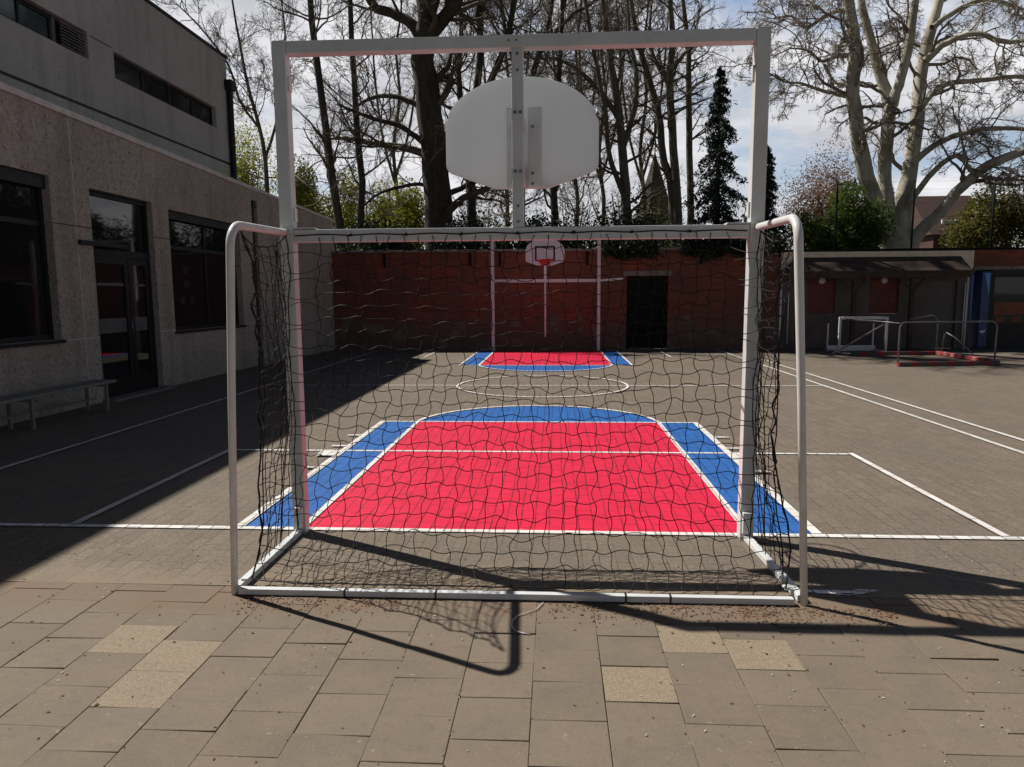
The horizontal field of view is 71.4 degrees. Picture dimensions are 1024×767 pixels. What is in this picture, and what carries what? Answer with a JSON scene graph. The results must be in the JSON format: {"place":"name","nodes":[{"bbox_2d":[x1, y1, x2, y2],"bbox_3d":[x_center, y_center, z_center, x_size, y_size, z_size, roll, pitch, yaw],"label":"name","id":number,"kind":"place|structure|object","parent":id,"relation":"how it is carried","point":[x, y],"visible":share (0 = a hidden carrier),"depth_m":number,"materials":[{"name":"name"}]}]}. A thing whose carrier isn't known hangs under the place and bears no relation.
{"place":"outdoors","nodes":[
{"label":"outdoors","id":0,"kind":"place"},
{"bbox_2d":[0,582,1023,766],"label":"paving slabs","id":1,"kind":"structure","parent":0,"point":[403,720],"depth_m":3.08,"materials":[{"name":"beige concrete"}]},
{"bbox_2d":[5,550,1023,762],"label":"leaf litter","id":2,"kind":"object","parent":1,"relation":"on","point":[765,614],"visible":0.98,"depth_m":3.75,"materials":[{"name":"brown plant"}]},
{"bbox_2d":[19,520,1019,761],"bbox_3d":[-0.016,1.218,3.626,6.389,0.007,3.178,0,7,3],"label":"grit","id":3,"kind":"object","parent":1,"relation":"on","point":[571,606],"visible":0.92,"depth_m":3.66,"materials":[{"name":"gravel"}]},
{"bbox_2d":[511,602,543,634],"bbox_3d":[0.071,1.209,3.693,0.121,0.006,0.374,1,7,13],"label":"string","id":4,"kind":"object","parent":1,"relation":"on","point":[522,614],"visible":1,"depth_m":3.70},
{"bbox_2d":[0,348,1023,600],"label":"paved yard","id":5,"kind":"structure","parent":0,"point":[978,478],"depth_m":6.48,"materials":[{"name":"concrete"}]},
{"bbox_2d":[0,379,115,429],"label":"bench","id":6,"kind":"object","parent":5,"relation":"on","point":[28,396],"visible":1,"depth_m":9.49,"materials":[{"name":"grey wood"}]},
{"bbox_2d":[0,82,334,426],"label":"school building","id":7,"kind":"structure","parent":5,"relation":"on","point":[112,254],"depth_m":12.03,"materials":[{"name":"concrete"}]},
{"bbox_2d":[0,180,66,348],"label":"window","id":8,"kind":"structure","parent":7,"relation":"in","point":[25,298],"depth_m":9.90,"materials":[{"name":"black glass"}]},
{"bbox_2d":[89,190,158,396],"bbox_3d":[-6.622,-1.489,12.129,0.142,3.338,1.736,0,7,3],"label":"door","id":9,"kind":"structure","parent":7,"relation":"in","point":[123,276],"depth_m":12.18,"materials":[{"name":"black glass"}]},
{"bbox_2d":[169,219,246,333],"bbox_3d":[-6.405,-2.290,14.964,0.230,2.328,3.080,0,7,3],"label":"window","id":10,"kind":"structure","parent":7,"relation":"in","point":[198,252],"depth_m":14.77,"materials":[{"name":"black glass"}]},
{"bbox_2d":[0,349,1023,535],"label":"white side lines","id":11,"kind":"object","parent":5,"relation":"on","point":[788,507],"visible":0.84,"depth_m":6.99,"materials":[{"name":"paint"}]},
{"bbox_2d":[0,385,1023,539],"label":"white cross lines","id":12,"kind":"object","parent":5,"relation":"on","point":[531,531],"visible":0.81,"depth_m":5.11,"materials":[{"name":"paint"}]},
{"bbox_2d":[226,26,807,605],"bbox_3d":[0.040,-0.578,4.709,3.201,3.310,2.054,0,7,3],"label":"football goal","id":13,"kind":"object","parent":5,"relation":"on","point":[518,132],"visible":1,"depth_m":4.60,"materials":[{"name":"white paint"}]},
{"bbox_2d":[310,351,736,532],"bbox_3d":[0.560,0.037,13.147,3.160,0.001,16.406,0,7,3],"label":"basketball court key","id":14,"kind":"object","parent":5,"relation":"on","point":[525,511],"visible":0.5,"depth_m":6.36,"materials":[{"name":"red paint"}]},
{"bbox_2d":[245,351,815,533],"bbox_3d":[0.560,0.037,13.147,4.094,0.001,16.406,0,7,3],"label":"blue border paint","id":15,"kind":"object","parent":5,"relation":"on","point":[708,466],"visible":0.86,"depth_m":7.75,"materials":[{"name":"blue paint"}]},
{"bbox_2d":[307,434,766,470],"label":"white tick marks","id":16,"kind":"object","parent":15,"relation":"on","point":[335,452],"visible":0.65,"depth_m":7.54,"materials":[{"name":"paint"}]},
{"bbox_2d":[417,365,659,421],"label":"white arc lines","id":17,"kind":"object","parent":5,"relation":"on","point":[627,385],"visible":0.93,"depth_m":11.65,"materials":[{"name":"paint"}]},
{"bbox_2d":[491,240,622,350],"bbox_3d":[1.322,-2.615,20.687,3.932,3.410,1.201,0,7,3],"label":"football goal","id":18,"kind":"object","parent":5,"relation":"on","point":[538,258],"visible":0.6,"depth_m":20.95,"materials":[{"name":"white paint"}]},
{"bbox_2d":[808,589,878,594],"bbox_3d":[1.844,1.165,3.974,0.431,0.001,0.081,0,7,0],"label":"paint spill","id":19,"kind":"object","parent":5,"relation":"on","point":[852,592],"visible":0.95,"depth_m":3.98,"materials":[{"name":"grey paint"}]},
{"bbox_2d":[825,317,888,352],"bbox_3d":[9.840,-1.413,20.338,1.429,1.002,0.715,0,7,1],"label":"goal","id":20,"kind":"object","parent":5,"relation":"on","point":[838,346],"visible":0.88,"depth_m":20.57,"materials":[{"name":"white metal"}]},
{"bbox_2d":[830,324,884,354],"bbox_3d":[8.599,-1.067,17.819,0.044,0.951,2.525,-1,7,-2],"label":"leaning pole","id":21,"kind":"object","parent":5,"relation":"on","point":[875,329],"visible":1,"depth_m":17.62,"materials":[{"name":"grey metal"}]},
{"bbox_2d":[777,248,975,349],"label":"shelter building","id":22,"kind":"structure","parent":5,"relation":"on","point":[900,285],"depth_m":21.16,"materials":[{"name":"brown paint"}]},
{"bbox_2d":[927,280,955,347],"bbox_3d":[12.779,-2.057,21.227,0.740,2.005,0.040,0,7,3],"label":"door","id":23,"kind":"structure","parent":22,"relation":"in","point":[942,299],"depth_m":21.20,"materials":[{"name":"metal"}]},
{"bbox_2d":[845,315,999,366],"bbox_3d":[10.271,-1.112,17.570,2.980,1.080,3.268,0,7,3],"label":"hoop barrier","id":24,"kind":"object","parent":5,"relation":"on","point":[975,361],"visible":1,"depth_m":16.36,"materials":[{"name":"metal"}]},
{"bbox_2d":[968,272,990,348],"bbox_3d":[13.837,-2.177,21.186,0.236,2.260,0.724,0,7,3],"label":"door","id":25,"kind":"structure","parent":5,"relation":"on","point":[979,305],"depth_m":20.92,"materials":[{"name":"blue paint"}]},
{"bbox_2d":[414,600,612,766],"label":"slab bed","id":26,"kind":"object","parent":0,"point":[530,722],"depth_m":2.86,"materials":[{"name":"soil"}]},
{"bbox_2d":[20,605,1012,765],"bbox_3d":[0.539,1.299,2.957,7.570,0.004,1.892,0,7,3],"label":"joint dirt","id":27,"kind":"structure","parent":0,"point":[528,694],"depth_m":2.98,"materials":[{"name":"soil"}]},
{"bbox_2d":[150,0,1023,248],"label":"sky","id":28,"kind":"structure","parent":0,"point":[791,140],"materials":[{"name":"white"}]},
{"bbox_2d":[626,348,663,348],"bbox_3d":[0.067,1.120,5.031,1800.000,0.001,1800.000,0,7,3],"label":"ground","id":29,"kind":"structure","parent":0,"point":[644,348],"depth_m":22.99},
{"bbox_2d":[0,0,236,179],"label":"block","id":30,"kind":"structure","parent":29,"relation":"on","point":[150,72],"depth_m":16.70,"materials":[{"name":"concrete"},{"name":"dark glass"}]},
{"bbox_2d":[0,0,52,40],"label":"window","id":31,"kind":"structure","parent":30,"relation":"in","point":[21,12],"depth_m":13.69,"materials":[{"name":"black glass"}]},
{"bbox_2d":[114,55,212,125],"bbox_3d":[-9.012,-7.524,18.559,0.060,0.581,4.892,0,7,3],"label":"window","id":32,"kind":"structure","parent":30,"relation":"in","point":[125,72],"depth_m":18.28,"materials":[{"name":"black glass"}]},
{"bbox_2d":[153,0,328,192],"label":"bare tree","id":33,"kind":"object","parent":29,"relation":"on","point":[243,66],"visible":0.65,"depth_m":34.99,"materials":[{"name":"brown plant"}]},
{"bbox_2d":[235,109,276,193],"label":"leafy shrub","id":34,"kind":"object","parent":29,"relation":"on","point":[251,180],"visible":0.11,"depth_m":38.35,"materials":[{"name":"green plant"}]},
{"bbox_2d":[259,138,316,194],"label":"twiggy shrub","id":35,"kind":"object","parent":29,"relation":"on","point":[277,180],"depth_m":37.05,"materials":[{"name":"green plant"}]},
{"bbox_2d":[256,0,379,250],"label":"bare tree","id":36,"kind":"object","parent":29,"relation":"on","point":[329,154],"visible":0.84,"depth_m":26.15,"materials":[{"name":"brown plant"}]},
{"bbox_2d":[270,153,371,250],"bbox_3d":[-9.116,-6.818,34.752,5.074,8.555,3.814,3,8,28],"label":"leafy shrub","id":37,"kind":"object","parent":29,"relation":"on","point":[303,200],"visible":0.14,"depth_m":33.94,"materials":[{"name":"green plant"}]},
{"bbox_2d":[293,0,439,246],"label":"bare tree","id":38,"kind":"object","parent":29,"relation":"on","point":[361,184],"visible":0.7,"depth_m":27.24,"materials":[{"name":"brown plant"}]},
{"bbox_2d":[336,212,422,250],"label":"leafy shrub","id":39,"kind":"object","parent":29,"relation":"on","point":[381,246],"visible":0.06,"depth_m":24.81,"materials":[{"name":"green plant"}]},
{"bbox_2d":[324,0,461,208],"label":"bare tree","id":40,"kind":"object","parent":29,"relation":"on","point":[394,175],"visible":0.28,"depth_m":44.66,"materials":[{"name":"brown plant"}]},
{"bbox_2d":[364,176,424,249],"bbox_3d":[-5.305,-5.666,31.568,4.025,7.005,3.178,0,7,3],"label":"leafy shrub","id":41,"kind":"object","parent":29,"relation":"on","point":[412,206],"visible":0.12,"depth_m":31.21,"materials":[{"name":"green plant"}]},
{"bbox_2d":[298,0,607,249],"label":"bare tree","id":42,"kind":"object","parent":29,"relation":"on","point":[430,138],"visible":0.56,"depth_m":27.62,"materials":[{"name":"brown plant"}]},
{"bbox_2d":[422,209,520,249],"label":"leafy shrub","id":43,"kind":"object","parent":29,"relation":"on","point":[467,245],"visible":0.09,"depth_m":24.74,"materials":[{"name":"green plant"}]},
{"bbox_2d":[454,199,515,248],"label":"twiggy shrub","id":44,"kind":"object","parent":29,"relation":"on","point":[479,217],"visible":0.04,"depth_m":35.23,"materials":[{"name":"green plant"}]},
{"bbox_2d":[394,0,587,246],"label":"bare tree","id":45,"kind":"object","parent":29,"relation":"on","point":[499,61],"visible":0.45,"depth_m":29.91,"materials":[{"name":"brown plant"}]},
{"bbox_2d":[454,193,587,248],"bbox_3d":[0.364,-6.989,40.068,8.691,7.501,7.135,-4,8,-26],"label":"leafy shrub","id":46,"kind":"object","parent":29,"relation":"on","point":[510,216],"visible":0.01,"depth_m":39.65,"materials":[{"name":"green plant"}]},
{"bbox_2d":[434,0,615,245],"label":"bare tree","id":47,"kind":"object","parent":29,"relation":"on","point":[508,72],"visible":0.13,"depth_m":39.73,"materials":[{"name":"brown plant"}]},
{"bbox_2d":[463,0,629,244],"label":"bare tree","id":48,"kind":"object","parent":29,"relation":"on","point":[503,22],"visible":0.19,"depth_m":36.00,"materials":[{"name":"brown plant"}]},
{"bbox_2d":[454,0,645,240],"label":"bare tree","id":49,"kind":"object","parent":29,"relation":"on","point":[558,73],"visible":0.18,"depth_m":31.75,"materials":[{"name":"brown plant"}]},
{"bbox_2d":[496,205,606,248],"bbox_3d":[1.240,-3.808,25.189,4.279,4.791,2.457,0,7,3],"label":"leafy shrub","id":50,"kind":"object","parent":29,"relation":"on","point":[536,222],"visible":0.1,"depth_m":24.51,"materials":[{"name":"green plant"}]},
{"bbox_2d":[331,247,779,349],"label":"brick wall","id":51,"kind":"structure","parent":29,"relation":"on","point":[734,323],"depth_m":21.82,"materials":[{"name":"brick"}]},
{"bbox_2d":[602,239,665,268],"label":"ivy","id":52,"kind":"object","parent":51,"relation":"attached to","point":[632,243],"visible":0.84,"depth_m":21.29,"materials":[{"name":"green plant"}]},
{"bbox_2d":[626,276,667,347],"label":"steel gate","id":53,"kind":"structure","parent":51,"relation":"attached to","point":[644,314],"depth_m":21.75,"materials":[{"name":"metal"}]},
{"bbox_2d":[679,230,784,265],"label":"ivy","id":54,"kind":"object","parent":51,"relation":"attached to","point":[688,245],"visible":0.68,"depth_m":21.11,"materials":[{"name":"green plant"}]},
{"bbox_2d":[529,177,608,248],"bbox_3d":[2.917,-6.713,36.051,4.939,7.881,4.008,-2,7,-13],"label":"twiggy shrub","id":55,"kind":"object","parent":29,"relation":"on","point":[576,214],"visible":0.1,"depth_m":36.02,"materials":[{"name":"brown plant"}]},
{"bbox_2d":[509,0,662,225],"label":"bare tree","id":56,"kind":"object","parent":29,"relation":"on","point":[574,184],"visible":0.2,"depth_m":41.03,"materials":[{"name":"brown plant"}]},
{"bbox_2d":[525,0,685,245],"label":"bare tree","id":57,"kind":"object","parent":29,"relation":"on","point":[600,179],"visible":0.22,"depth_m":42.31,"materials":[{"name":"brown plant"}]},
{"bbox_2d":[587,171,658,247],"bbox_3d":[5.716,-7.340,37.856,4.176,8.647,4.315,-6,9,-37],"label":"twiggy shrub","id":58,"kind":"object","parent":29,"relation":"on","point":[618,203],"visible":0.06,"depth_m":37.66,"materials":[{"name":"brown plant"}]},
{"bbox_2d":[524,0,735,239],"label":"bare tree","id":59,"kind":"object","parent":29,"relation":"on","point":[622,181],"visible":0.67,"depth_m":31.29,"materials":[{"name":"brown plant"}]},
{"bbox_2d":[573,182,697,247],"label":"leafy shrub","id":60,"kind":"object","parent":29,"relation":"on","point":[647,209],"visible":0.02,"depth_m":41.34,"materials":[{"name":"green plant"}]},
{"bbox_2d":[563,0,712,217],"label":"bare tree","id":61,"kind":"object","parent":29,"relation":"on","point":[641,172],"visible":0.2,"depth_m":42.89,"materials":[{"name":"brown plant"}]},
{"bbox_2d":[593,192,695,276],"bbox_3d":[4.558,-3.968,24.746,4.044,5.190,2.521,0,7,3],"label":"leafy shrub","id":62,"kind":"object","parent":29,"relation":"on","point":[644,219],"visible":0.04,"depth_m":24.33,"materials":[{"name":"green plant"}]},
{"bbox_2d":[586,0,778,247],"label":"bare tree","id":63,"kind":"object","parent":29,"relation":"on","point":[674,199],"visible":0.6,"depth_m":32.93,"materials":[{"name":"brown plant"}]},
{"bbox_2d":[647,0,727,224],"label":"bare tree","id":64,"kind":"object","parent":29,"relation":"on","point":[689,154],"visible":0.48,"depth_m":33.96,"materials":[{"name":"brown plant"}]},
{"bbox_2d":[680,65,747,241],"bbox_3d":[7.300,-5.594,25.004,4.352,10.669,4.362,-4,8,-29],"label":"conifer tree","id":65,"kind":"object","parent":29,"relation":"on","point":[715,212],"visible":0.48,"depth_m":24.49,"materials":[{"name":"green plant"}]},
{"bbox_2d":[732,211,789,248],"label":"leafy shrub","id":66,"kind":"object","parent":29,"relation":"on","point":[745,217],"depth_m":35.83,"materials":[{"name":"green plant"}]},
{"bbox_2d":[764,144,789,238],"bbox_3d":[9.084,-4.779,26.403,3.069,7.918,3.094,6,10,44],"label":"conifer tree","id":67,"kind":"object","parent":29,"relation":"on","point":[772,185],"visible":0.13,"depth_m":25.99,"materials":[{"name":"green plant"}]},
{"bbox_2d":[774,133,894,247],"bbox_3d":[16.655,-7.984,37.478,6.928,9.911,4.578,0,7,3],"label":"budding tree","id":68,"kind":"object","parent":29,"relation":"on","point":[825,200],"visible":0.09,"depth_m":36.68,"materials":[{"name":"plant"}]},
{"bbox_2d":[786,181,896,248],"bbox_3d":[11.693,-4.403,25.915,3.692,5.665,2.504,0,7,3],"label":"leafy shrub","id":69,"kind":"object","parent":29,"relation":"on","point":[865,233],"visible":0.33,"depth_m":25.03,"materials":[{"name":"green plant"}]},
{"bbox_2d":[706,0,1023,247],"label":"plane tree","id":70,"kind":"object","parent":29,"relation":"on","point":[929,50],"visible":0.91,"depth_m":26.53,"materials":[{"name":"beige plant"}]},
{"bbox_2d":[939,175,1023,270],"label":"leafy shrub","id":71,"kind":"object","parent":29,"relation":"on","point":[974,229],"visible":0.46,"depth_m":28.42,"materials":[{"name":"green plant"}]},
{"bbox_2d":[973,247,1023,348],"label":"brick pavilion","id":72,"kind":"structure","parent":29,"relation":"on","point":[1004,266],"depth_m":20.99,"materials":[{"name":"brick"}]},
{"bbox_2d":[779,179,1023,271],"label":"wire fence","id":73,"kind":"object","parent":72,"relation":"on","point":[913,209],"visible":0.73,"depth_m":21.16,"materials":[{"name":"grey metal"}]},
{"bbox_2d":[984,269,1023,348],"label":"window","id":74,"kind":"structure","parent":72,"relation":"in","point":[1006,295],"depth_m":21.04,"materials":[{"name":"black glass"}]},
{"bbox_2d":[634,144,670,247],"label":"church spire","id":75,"kind":"structure","parent":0,"point":[652,178],"depth_m":63.63,"materials":[{"name":"grey stone"}]},
{"bbox_2d":[911,196,971,280],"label":"brick house","id":76,"kind":"structure","parent":0,"point":[926,206],"depth_m":48.76,"materials":[{"name":"brown brick"}]}
]}

